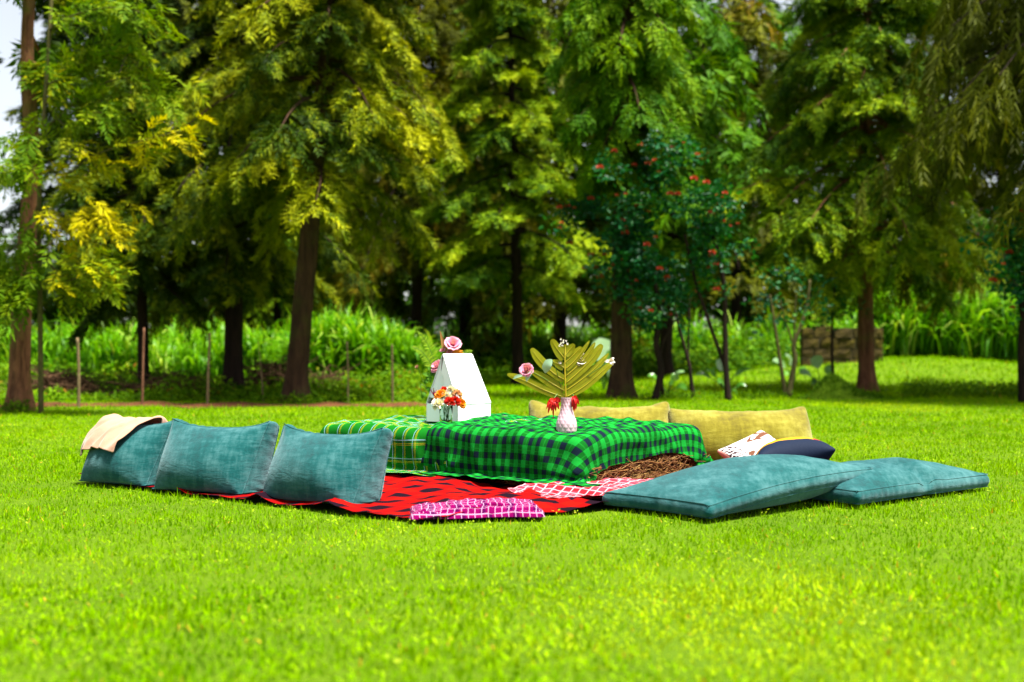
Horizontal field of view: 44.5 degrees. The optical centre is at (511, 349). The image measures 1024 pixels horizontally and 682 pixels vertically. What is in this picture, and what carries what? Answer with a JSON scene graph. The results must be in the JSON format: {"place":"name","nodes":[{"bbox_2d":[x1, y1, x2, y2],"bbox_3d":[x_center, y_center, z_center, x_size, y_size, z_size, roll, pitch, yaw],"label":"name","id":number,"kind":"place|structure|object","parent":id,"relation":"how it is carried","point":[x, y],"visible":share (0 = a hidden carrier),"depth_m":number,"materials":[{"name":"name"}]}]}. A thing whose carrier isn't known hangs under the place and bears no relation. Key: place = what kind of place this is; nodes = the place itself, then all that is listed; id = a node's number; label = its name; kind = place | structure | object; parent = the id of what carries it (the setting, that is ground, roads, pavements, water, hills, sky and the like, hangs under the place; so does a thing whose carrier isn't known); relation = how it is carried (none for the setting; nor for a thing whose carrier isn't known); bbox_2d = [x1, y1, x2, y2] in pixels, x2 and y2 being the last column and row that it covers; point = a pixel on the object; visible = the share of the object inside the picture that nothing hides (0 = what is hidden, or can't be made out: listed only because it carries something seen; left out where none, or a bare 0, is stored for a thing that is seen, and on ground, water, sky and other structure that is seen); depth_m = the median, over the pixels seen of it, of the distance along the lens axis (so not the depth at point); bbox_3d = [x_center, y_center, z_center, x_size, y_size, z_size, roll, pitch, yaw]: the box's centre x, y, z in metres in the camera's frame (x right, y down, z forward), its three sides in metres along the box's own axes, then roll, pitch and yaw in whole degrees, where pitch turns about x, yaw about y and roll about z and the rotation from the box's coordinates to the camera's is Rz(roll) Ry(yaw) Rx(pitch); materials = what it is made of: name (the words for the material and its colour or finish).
{"place":"outdoors","nodes":[
{"label":"outdoors","id":0,"kind":"place"},
{"bbox_2d":[440,331,462,353],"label":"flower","id":1,"kind":"object","parent":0,"point":[458,351],"visible":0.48,"depth_m":8.56,"materials":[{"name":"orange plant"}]},
{"bbox_2d":[0,279,1019,388],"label":"tall grass","id":2,"kind":"structure","parent":0,"point":[984,330],"depth_m":26.89,"materials":[{"name":"plant"}]},
{"bbox_2d":[0,0,1022,342],"label":"sky","id":3,"kind":"structure","parent":0,"point":[10,16],"materials":[{"name":"white"}]},
{"bbox_2d":[0,353,1023,681],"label":"ground","id":4,"kind":"structure","parent":0,"point":[812,552],"depth_m":4.47,"materials":[{"name":"plant"}]},
{"bbox_2d":[0,52,32,316],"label":"tree","id":5,"kind":"object","parent":4,"relation":"on","point":[3,175],"depth_m":28.38,"materials":[{"name":"green plant"}]},
{"bbox_2d":[0,0,133,411],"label":"silky oak","id":6,"kind":"object","parent":4,"relation":"on","point":[31,85],"visible":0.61,"depth_m":16.06,"materials":[{"name":"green plant"}]},
{"bbox_2d":[0,365,134,396],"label":"brushwood heap","id":7,"kind":"object","parent":4,"relation":"on","point":[66,381],"visible":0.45,"depth_m":20.54,"materials":[{"name":"wood"}]},
{"bbox_2d":[76,338,80,406],"bbox_3d":[-5.883,0.344,16.956,0.056,1.014,0.059,0,0,0],"label":"fence stake","id":8,"kind":"object","parent":4,"relation":"on","point":[78,372],"visible":0.86,"depth_m":16.94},
{"bbox_2d":[0,0,172,340],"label":"tree","id":9,"kind":"object","parent":4,"relation":"on","point":[58,37],"visible":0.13,"depth_m":32.35,"materials":[{"name":"green plant"}]},
{"bbox_2d":[0,0,217,413],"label":"tree","id":10,"kind":"object","parent":4,"relation":"on","point":[13,284],"visible":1,"depth_m":15.12,"materials":[{"name":"green plant"}]},
{"bbox_2d":[34,0,247,387],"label":"cypress tree","id":11,"kind":"object","parent":4,"relation":"on","point":[141,284],"visible":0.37,"depth_m":20.86,"materials":[{"name":"green plant"}]},
{"bbox_2d":[75,365,263,398],"bbox_3d":[-5.609,0.534,21.192,3.053,0.535,2.535,0,0,16],"label":"brushwood heap","id":12,"kind":"object","parent":4,"relation":"on","point":[137,387],"visible":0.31,"depth_m":20.68,"materials":[{"name":"wood"}]},
{"bbox_2d":[98,1,272,336],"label":"tree","id":13,"kind":"object","parent":4,"relation":"on","point":[217,310],"visible":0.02,"depth_m":33.74,"materials":[{"name":"green plant"}]},
{"bbox_2d":[0,401,425,408],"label":"soil strip","id":14,"kind":"object","parent":4,"relation":"on","point":[242,404],"visible":0.71,"depth_m":17.90,"materials":[{"name":"soil"}]},
{"bbox_2d":[0,387,428,413],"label":"weed tufts","id":15,"kind":"object","parent":4,"relation":"on","point":[308,397],"visible":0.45,"depth_m":18.46,"materials":[{"name":"green plant"}]},
{"bbox_2d":[0,353,433,401],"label":"undergrowth","id":16,"kind":"object","parent":4,"relation":"on","point":[378,384],"visible":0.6,"depth_m":20.36,"materials":[{"name":"green plant"}]},
{"bbox_2d":[101,0,384,389],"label":"cypress tree","id":17,"kind":"object","parent":4,"relation":"on","point":[235,266],"visible":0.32,"depth_m":21.01,"materials":[{"name":"green plant"}]},
{"bbox_2d":[258,341,263,401],"bbox_3d":[-3.792,0.357,18.873,0.100,0.987,0.029,0,0,0],"label":"fence stake","id":18,"kind":"object","parent":4,"relation":"on","point":[261,370],"visible":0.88,"depth_m":18.87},
{"bbox_2d":[189,12,356,334],"bbox_3d":[-6.469,-4.973,33.929,4.930,11.665,5.211,0,0,0],"label":"tree","id":19,"kind":"object","parent":4,"relation":"on","point":[279,306],"visible":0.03,"depth_m":33.22,"materials":[{"name":"green plant"}]},
{"bbox_2d":[243,353,323,392],"bbox_3d":[-4.281,0.389,22.429,2.181,0.827,2.353,0,0,-45],"label":"brushwood heap","id":20,"kind":"object","parent":4,"relation":"on","point":[272,365],"visible":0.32,"depth_m":22.13,"materials":[{"name":"wood"}]},
{"bbox_2d":[135,0,472,402],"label":"cypress tree","id":21,"kind":"object","parent":4,"relation":"on","point":[275,35],"visible":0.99,"depth_m":18.39,"materials":[{"name":"green plant"}]},
{"bbox_2d":[277,359,365,389],"bbox_3d":[-3.390,0.479,22.516,1.911,0.646,2.267,0,0,25],"label":"brushwood heap","id":22,"kind":"object","parent":4,"relation":"on","point":[326,376],"visible":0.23,"depth_m":22.14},
{"bbox_2d":[270,166,378,327],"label":"tree","id":23,"kind":"object","parent":4,"relation":"on","point":[333,280],"depth_m":43.17,"materials":[{"name":"green plant"}]},
{"bbox_2d":[78,470,605,518],"bbox_3d":[-0.213,0.758,7.371,3.686,0.057,3.112,0,0,-36],"label":"picnic blanket","id":24,"kind":"object","parent":4,"relation":"on","point":[402,494],"visible":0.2,"depth_m":6.54,"materials":[{"name":"fabric"}]},
{"bbox_2d":[79,419,182,485],"bbox_3d":[-2.259,0.591,7.397,0.622,0.379,0.447,0,0,36],"label":"floor cushion","id":25,"kind":"object","parent":24,"relation":"on","point":[134,457],"visible":0.62,"depth_m":7.20,"materials":[{"name":"teal fabric"}]},
{"bbox_2d":[80,414,167,455],"bbox_3d":[-2.294,0.510,7.445,0.424,0.245,0.472,0,0,42],"label":"throw cloth","id":26,"kind":"object","parent":25,"relation":"on","point":[107,432],"visible":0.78,"depth_m":7.34,"materials":[{"name":"beige fabric"}]},
{"bbox_2d":[152,418,278,493],"bbox_3d":[-1.663,0.586,6.983,0.692,0.390,0.455,0,0,22],"label":"floor cushion","id":27,"kind":"object","parent":24,"relation":"on","point":[229,460],"visible":0.95,"depth_m":6.82,"materials":[{"name":"teal fabric"}]},
{"bbox_2d":[260,423,393,503],"bbox_3d":[-0.972,0.589,6.517,0.683,0.384,0.457,0,0,28],"label":"floor cushion","id":28,"kind":"object","parent":24,"relation":"on","point":[312,466],"visible":0.98,"depth_m":6.35,"materials":[{"name":"teal fabric"}]},
{"bbox_2d":[320,413,540,475],"bbox_3d":[-0.482,0.596,8.387,1.424,0.303,1.815,0,0,38],"label":"tablecloth","id":29,"kind":"object","parent":24,"relation":"on","point":[407,449],"visible":0.3,"depth_m":7.72,"materials":[{"name":"fabric"}]},
{"bbox_2d":[418,332,439,365],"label":"fern frond","id":30,"kind":"object","parent":29,"relation":"on","point":[428,342],"visible":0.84,"depth_m":8.55,"materials":[{"name":"green"}]},
{"bbox_2d":[439,405,452,422],"bbox_3d":[-0.425,0.422,8.046,0.090,0.128,0.090,0,0,0],"label":"glass jar","id":31,"kind":"object","parent":29,"relation":"on","point":[445,412],"visible":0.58,"depth_m":8.01,"materials":[{"name":"clear"}]},
{"bbox_2d":[431,398,444,409],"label":"flower","id":32,"kind":"object","parent":31,"relation":"in","point":[438,401],"visible":0.98,"depth_m":8.00,"materials":[{"name":"white plant"}]},
{"bbox_2d":[434,389,445,404],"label":"flower","id":33,"kind":"object","parent":31,"relation":"in","point":[438,394],"visible":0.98,"depth_m":8.04,"materials":[{"name":"orange plant"}]},
{"bbox_2d":[440,390,451,404],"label":"flower","id":34,"kind":"object","parent":31,"relation":"in","point":[447,394],"visible":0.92,"depth_m":8.03,"materials":[{"name":"white plant"}]},
{"bbox_2d":[444,397,455,405],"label":"flower","id":35,"kind":"object","parent":31,"relation":"in","point":[447,400],"visible":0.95,"depth_m":7.98,"materials":[{"name":"red plant"}]},
{"bbox_2d":[446,385,456,394],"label":"flower","id":36,"kind":"object","parent":31,"relation":"in","point":[450,388],"visible":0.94,"depth_m":8.07,"materials":[{"name":"white plant"}]},
{"bbox_2d":[449,396,460,405],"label":"flower","id":37,"kind":"object","parent":31,"relation":"in","point":[456,399],"visible":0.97,"depth_m":8.00,"materials":[{"name":"red plant"}]},
{"bbox_2d":[452,388,462,397],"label":"flower","id":38,"kind":"object","parent":31,"relation":"in","point":[458,392],"visible":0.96,"depth_m":8.05,"materials":[{"name":"orange plant"}]},
{"bbox_2d":[458,398,465,408],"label":"flower","id":39,"kind":"object","parent":31,"relation":"in","point":[462,403],"visible":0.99,"depth_m":8.04,"materials":[{"name":"orange plant"}]},
{"bbox_2d":[444,336,461,350],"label":"flower","id":40,"kind":"object","parent":29,"relation":"on","point":[453,343],"visible":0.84,"depth_m":8.54,"materials":[{"name":"pink plant"}]},
{"bbox_3d":[-0.518,0.411,8.563,0.090,0.150,0.090,0,0,0],"label":"glass jar","id":41,"kind":"object","parent":29,"relation":"on","visible":0},
{"bbox_2d":[420,366,435,398],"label":"leafy stem","id":42,"kind":"object","parent":41,"relation":"in","point":[428,378],"visible":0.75,"depth_m":8.53,"materials":[{"name":"green"}]},
{"bbox_2d":[431,359,439,372],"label":"flower","id":43,"kind":"object","parent":41,"relation":"in","point":[434,365],"visible":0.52,"depth_m":8.52,"materials":[{"name":"pink plant"}]},
{"bbox_2d":[409,498,544,518],"bbox_3d":[-0.172,0.744,5.937,0.651,0.064,0.363,0,0,-8],"label":"folded cloth","id":44,"kind":"object","parent":24,"relation":"on","point":[502,507],"visible":1,"depth_m":5.82,"materials":[{"name":"fabric"}]},
{"bbox_2d":[508,477,653,498],"bbox_3d":[0.595,0.741,6.781,0.941,0.051,1.054,0,0,28],"label":"picnic blanket","id":45,"kind":"object","parent":24,"relation":"on","point":[552,489],"visible":0.52,"depth_m":6.61,"materials":[{"name":"fabric"}]},
{"bbox_2d":[529,400,669,422],"bbox_3d":[0.627,0.577,9.157,1.052,0.405,0.424,0,0,8],"label":"bolster cushion","id":46,"kind":"object","parent":24,"relation":"on","point":[657,411],"visible":0.24,"depth_m":9.06,"materials":[{"name":"yellow fabric"}]},
{"bbox_2d":[503,453,709,484],"bbox_3d":[0.636,0.656,7.582,0.729,0.282,1.450,0,0,39],"label":"hay bale","id":47,"kind":"object","parent":24,"relation":"on","point":[658,465],"visible":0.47,"depth_m":7.41,"materials":[{"name":"plant"}]},
{"bbox_2d":[411,413,713,486],"bbox_3d":[0.119,0.583,7.931,2.050,0.307,1.738,0,0,38],"label":"tablecloth","id":48,"kind":"object","parent":47,"relation":"on","point":[496,446],"visible":0.91,"depth_m":7.25,"materials":[{"name":"fabric"}]},
{"bbox_2d":[426,354,490,421],"bbox_3d":[-0.358,0.252,8.405,0.280,0.452,0.347,0,0,38],"label":"gift box","id":49,"kind":"object","parent":48,"relation":"on","point":[461,372],"visible":0.67,"depth_m":8.32,"materials":[{"name":"white"}]},
{"bbox_2d":[411,346,435,372],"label":"fern frond","id":50,"kind":"object","parent":49,"relation":"attached to","point":[421,351],"visible":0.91,"depth_m":8.54,"materials":[{"name":"green"}]},
{"bbox_2d":[556,398,576,432],"bbox_3d":[0.312,0.379,7.145,0.121,0.209,0.120,0,0,0],"label":"vase","id":51,"kind":"object","parent":48,"relation":"on","point":[566,422],"visible":0.97,"depth_m":7.11,"materials":[{"name":"white ceramic"}]},
{"bbox_2d":[513,363,549,381],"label":"flower","id":52,"kind":"object","parent":51,"relation":"in","point":[526,370],"visible":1,"depth_m":7.11,"materials":[{"name":"pink plant"}]},
{"bbox_2d":[542,359,560,386],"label":"leafy stem","id":53,"kind":"object","parent":51,"relation":"in","point":[546,365],"visible":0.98,"depth_m":7.09,"materials":[{"name":"green"}]},
{"bbox_2d":[546,394,560,417],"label":"flower","id":54,"kind":"object","parent":51,"relation":"in","point":[552,403],"visible":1,"depth_m":7.10,"materials":[{"name":"red plant"}]},
{"bbox_2d":[507,339,613,398],"bbox_3d":[0.280,0.195,7.167,0.619,0.516,0.074,0,0,3],"label":"palm leaf","id":55,"kind":"object","parent":51,"relation":"in","point":[575,379],"visible":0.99,"depth_m":7.16,"materials":[{"name":"yellow"}]},
{"bbox_2d":[571,394,578,411],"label":"flower","id":56,"kind":"object","parent":51,"relation":"in","point":[574,400],"visible":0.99,"depth_m":7.11,"materials":[{"name":"red plant"}]},
{"bbox_2d":[587,357,614,376],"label":"flower","id":57,"kind":"object","parent":51,"relation":"in","point":[611,360],"visible":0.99,"depth_m":7.11,"materials":[{"name":"white plant"}]},
{"bbox_2d":[668,406,812,460],"bbox_3d":[1.581,0.588,8.564,0.992,0.385,0.429,0,0,-6],"label":"bolster cushion","id":58,"kind":"object","parent":24,"relation":"on","point":[719,429],"visible":0.48,"depth_m":8.43,"materials":[{"name":"yellow linen fabric"}]},
{"bbox_2d":[717,430,774,458],"bbox_3d":[1.560,0.656,7.800,0.477,0.276,0.337,0,0,-42],"label":"scatter pillow","id":59,"kind":"object","parent":24,"relation":"on","point":[752,444],"visible":0.35,"depth_m":7.77,"materials":[{"name":"fabric"}]},
{"bbox_2d":[755,437,834,459],"bbox_3d":[1.660,0.638,7.420,0.467,0.243,0.344,0,0,0],"label":"scatter pillow","id":60,"kind":"object","parent":24,"relation":"on","point":[810,447],"visible":0.47,"depth_m":7.29,"materials":[{"name":"fabric"}]},
{"bbox_2d":[346,342,348,402],"bbox_3d":[-2.459,0.365,18.700,0.037,0.971,0.039,0,0,0],"label":"fence stake","id":61,"kind":"object","parent":4,"relation":"on","point":[347,374],"visible":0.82,"depth_m":18.70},
{"bbox_2d":[286,0,442,325],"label":"tree","id":62,"kind":"object","parent":4,"relation":"on","point":[401,307],"visible":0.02,"depth_m":34.54,"materials":[{"name":"green plant"}]},
{"bbox_2d":[391,345,393,401],"bbox_3d":[-1.823,0.387,19.044,0.044,0.927,0.044,0,0,0],"label":"fence stake","id":63,"kind":"object","parent":4,"relation":"on","point":[392,387],"visible":0.87,"depth_m":19.03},
{"bbox_2d":[313,0,546,341],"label":"cypress tree","id":64,"kind":"object","parent":4,"relation":"on","point":[443,21],"visible":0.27,"depth_m":30.05,"materials":[{"name":"green plant"}]},
{"bbox_2d":[361,0,552,340],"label":"tree","id":65,"kind":"object","parent":4,"relation":"on","point":[464,304],"visible":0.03,"depth_m":34.82,"materials":[{"name":"green plant"}]},
{"bbox_2d":[0,211,986,363],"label":"wood","id":66,"kind":"object","parent":4,"relation":"on","point":[717,314],"visible":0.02,"depth_m":54.52,"materials":[{"name":"green plant"}]},
{"bbox_2d":[411,0,611,384],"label":"cypress tree","id":67,"kind":"object","parent":4,"relation":"on","point":[485,134],"visible":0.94,"depth_m":26.95,"materials":[{"name":"green plant"}]},
{"bbox_2d":[0,429,1023,681],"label":"lawn clover","id":68,"kind":"object","parent":4,"relation":"on","point":[530,571],"visible":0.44,"depth_m":4.53,"materials":[{"name":"green plant"}]},
{"bbox_2d":[446,9,579,337],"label":"tree","id":69,"kind":"object","parent":4,"relation":"on","point":[501,315],"depth_m":43.87,"materials":[{"name":"green plant"}]},
{"bbox_2d":[460,0,652,364],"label":"tree","id":70,"kind":"object","parent":4,"relation":"on","point":[559,314],"visible":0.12,"depth_m":32.05,"materials":[{"name":"green plant"}]},
{"bbox_2d":[592,338,609,389],"bbox_3d":[1.766,0.284,23.960,0.536,1.033,0.282,0,0,7],"label":"leaved plant","id":71,"kind":"object","parent":4,"relation":"on","point":[605,343],"visible":0.34,"depth_m":23.99,"materials":[{"name":"green plant"}]},
{"bbox_2d":[542,0,704,398],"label":"feathery tree","id":72,"kind":"object","parent":4,"relation":"on","point":[599,28],"visible":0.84,"depth_m":20.16,"materials":[{"name":"green plant"}]},
{"bbox_2d":[538,192,718,399],"bbox_3d":[1.926,-0.875,20.027,2.638,3.388,2.005,0,0,29],"label":"flowering tree","id":73,"kind":"object","parent":4,"relation":"on","point":[627,228],"visible":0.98,"depth_m":19.88,"materials":[{"name":"green plant"}]},
{"bbox_2d":[547,2,727,328],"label":"tree","id":74,"kind":"object","parent":4,"relation":"on","point":[604,307],"visible":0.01,"depth_m":43.49,"materials":[{"name":"green plant"}]},
{"bbox_2d":[422,320,891,381],"bbox_3d":[4.025,0.099,33.480,13.936,2.074,7.617,0,0,0],"label":"shrubbery","id":75,"kind":"object","parent":4,"relation":"on","point":[739,357],"visible":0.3,"depth_m":31.99,"materials":[{"name":"green plant"}]},
{"bbox_2d":[648,370,686,393],"bbox_3d":[2.657,0.573,21.130,0.718,0.464,0.216,0,0,32],"label":"leaved plant","id":76,"kind":"object","parent":4,"relation":"on","point":[675,376],"visible":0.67,"depth_m":21.06,"materials":[{"name":"green plant"}]},
{"bbox_2d":[591,128,761,400],"bbox_3d":[2.539,-1.296,19.662,2.685,4.204,1.901,0,0,0],"label":"flowering tree","id":77,"kind":"object","parent":4,"relation":"on","point":[722,201],"visible":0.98,"depth_m":19.46,"materials":[{"name":"green plant"}]},
{"bbox_2d":[555,0,802,376],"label":"tree","id":78,"kind":"object","parent":4,"relation":"on","point":[712,119],"visible":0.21,"depth_m":29.46,"materials":[{"name":"green plant"}]},
{"bbox_2d":[661,271,720,396],"bbox_3d":[3.097,-0.240,20.603,0.980,2.091,1.776,0,0,24],"label":"young tree","id":79,"kind":"object","parent":4,"relation":"on","point":[685,349],"visible":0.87,"depth_m":20.77,"materials":[{"name":"green plant"}]},
{"bbox_2d":[695,359,749,388],"bbox_3d":[4.158,0.483,24.499,1.109,0.621,0.250,0,0,-6],"label":"leaved plant","id":80,"kind":"object","parent":4,"relation":"on","point":[740,370],"visible":0.73,"depth_m":24.53,"materials":[{"name":"green plant"}]},
{"bbox_2d":[717,378,745,394],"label":"leaved plant","id":81,"kind":"object","parent":4,"relation":"on","point":[719,380],"visible":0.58,"depth_m":20.09,"materials":[{"name":"green plant"}]},
{"bbox_2d":[602,454,872,518],"bbox_3d":[1.179,0.659,6.407,1.333,0.232,0.707,0,0,-40],"label":"floor cushion","id":82,"kind":"object","parent":4,"relation":"on","point":[715,488],"visible":0.99,"depth_m":6.12,"materials":[{"name":"teal fabric"}]},
{"bbox_2d":[578,388,902,398],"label":"weed tufts","id":83,"kind":"object","parent":4,"relation":"on","point":[680,394],"visible":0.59,"depth_m":20.58,"materials":[{"name":"green plant"}]},
{"bbox_2d":[653,0,838,342],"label":"tree","id":84,"kind":"object","parent":4,"relation":"on","point":[750,33],"visible":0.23,"depth_m":37.89,"materials":[{"name":"green plant"}]},
{"bbox_2d":[673,0,847,341],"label":"tree","id":85,"kind":"object","parent":4,"relation":"on","point":[773,5],"visible":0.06,"depth_m":45.38,"materials":[{"name":"green plant"}]},
{"bbox_2d":[728,253,833,397],"bbox_3d":[4.726,-0.370,20.711,1.918,2.360,1.697,0,0,-15],"label":"young tree","id":86,"kind":"object","parent":4,"relation":"on","point":[788,388],"visible":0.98,"depth_m":20.78,"materials":[{"name":"green plant"}]},
{"bbox_2d":[772,353,806,379],"bbox_3d":[5.971,0.382,26.888,0.589,0.609,0.524,0,0,33],"label":"leaved plant","id":87,"kind":"object","parent":4,"relation":"on","point":[783,363],"visible":0.5,"depth_m":26.93,"materials":[{"name":"green plant"}]},
{"bbox_2d":[719,9,899,326],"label":"tree","id":88,"kind":"object","parent":4,"relation":"on","point":[795,31],"visible":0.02,"depth_m":41.63,"materials":[{"name":"green plant"}]},
{"bbox_2d":[800,355,830,384],"bbox_3d":[6.156,0.439,25.408,0.792,0.655,0.372,0,0,-12],"label":"leaved plant","id":89,"kind":"object","parent":4,"relation":"on","point":[816,361],"visible":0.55,"depth_m":25.50,"materials":[{"name":"green plant"}]},
{"bbox_2d":[812,270,869,375],"bbox_3d":[5.724,-0.296,22.117,0.959,2.198,1.236,0,0,39],"label":"young tree","id":90,"kind":"object","parent":4,"relation":"on","point":[832,328],"visible":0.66,"depth_m":22.27,"materials":[{"name":"green plant"}]},
{"bbox_2d":[800,326,882,365],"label":"stone wall","id":91,"kind":"structure","parent":4,"relation":"on","point":[817,341],"depth_m":29.52,"materials":[{"name":"brown"}]},
{"bbox_2d":[802,376,882,399],"bbox_3d":[5.408,0.625,20.300,2.200,0.412,2.200,0,0,0],"label":"earth mound","id":92,"kind":"object","parent":4,"relation":"on","point":[827,387],"visible":0.33,"depth_m":19.99,"materials":[{"name":"plant"}]},
{"bbox_2d":[792,372,918,400],"bbox_3d":[5.517,0.620,20.287,2.627,0.533,2.353,0,0,-23],"label":"mound cover","id":93,"kind":"object","parent":92,"relation":"on","point":[872,395],"visible":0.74,"depth_m":20.10,"materials":[{"name":"green plant"}]},
{"bbox_2d":[696,0,1022,391],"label":"cypress tree","id":94,"kind":"object","parent":4,"relation":"on","point":[858,54],"visible":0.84,"depth_m":22.63,"materials":[{"name":"green plant"}]},
{"bbox_2d":[773,0,988,318],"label":"tree","id":95,"kind":"object","parent":4,"relation":"on","point":[873,225],"visible":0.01,"depth_m":45.61,"materials":[{"name":"green plant"}]},
{"bbox_2d":[811,457,989,504],"bbox_3d":[1.991,0.689,6.913,1.294,0.178,0.696,0,0,-41],"label":"floor cushion","id":96,"kind":"object","parent":4,"relation":"on","point":[885,479],"visible":0.7,"depth_m":6.63,"materials":[{"name":"teal fabric"}]},
{"bbox_2d":[846,0,1023,283],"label":"weeping cypress","id":97,"kind":"object","parent":4,"relation":"on","point":[997,114],"visible":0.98,"depth_m":18.74,"materials":[{"name":"green plant"}]},
{"bbox_2d":[851,0,1018,303],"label":"tree","id":98,"kind":"object","parent":4,"relation":"on","point":[980,203],"visible":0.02,"depth_m":40.02,"materials":[{"name":"green plant"}]},
{"bbox_2d":[889,1,1023,298],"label":"tree","id":99,"kind":"object","parent":4,"relation":"on","point":[996,172],"visible":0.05,"depth_m":38.84,"materials":[{"name":"green plant"}]},
{"bbox_2d":[899,376,1017,398],"bbox_3d":[8.110,0.711,21.562,3.598,0.482,2.715,0,0,0],"label":"ground cover","id":100,"kind":"object","parent":4,"relation":"on","point":[1006,388],"visible":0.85,"depth_m":20.85,"materials":[{"name":"green plant"}]},
{"bbox_2d":[958,187,1023,402],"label":"flowering tree","id":101,"kind":"object","parent":4,"relation":"on","point":[1017,276],"visible":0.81,"depth_m":18.41,"materials":[{"name":"green plant"}]},
{"bbox_2d":[876,208,1019,337],"bbox_3d":[9.002,-1.097,25.074,3.780,3.718,1.734,0,0,-35],"label":"weeping bough","id":102,"kind":"object","parent":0,"point":[905,288],"visible":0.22,"depth_m":24.82,"materials":[{"name":"green plant"}]},
{"label":"far ground","id":103,"kind":"structure","parent":0,"visible":0},
{"bbox_2d":[141,328,144,403],"bbox_3d":[-5.180,0.271,17.538,0.059,1.160,0.046,0,0,0],"label":"fence stake","id":104,"kind":"object","parent":103,"relation":"on","point":[142,376],"visible":0.85,"depth_m":17.52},
{"bbox_2d":[206,332,210,403],"bbox_3d":[-4.333,0.300,17.855,0.072,1.101,0.044,0,0,0],"label":"fence stake","id":105,"kind":"object","parent":103,"relation":"on","point":[207,388],"visible":0.83,"depth_m":17.84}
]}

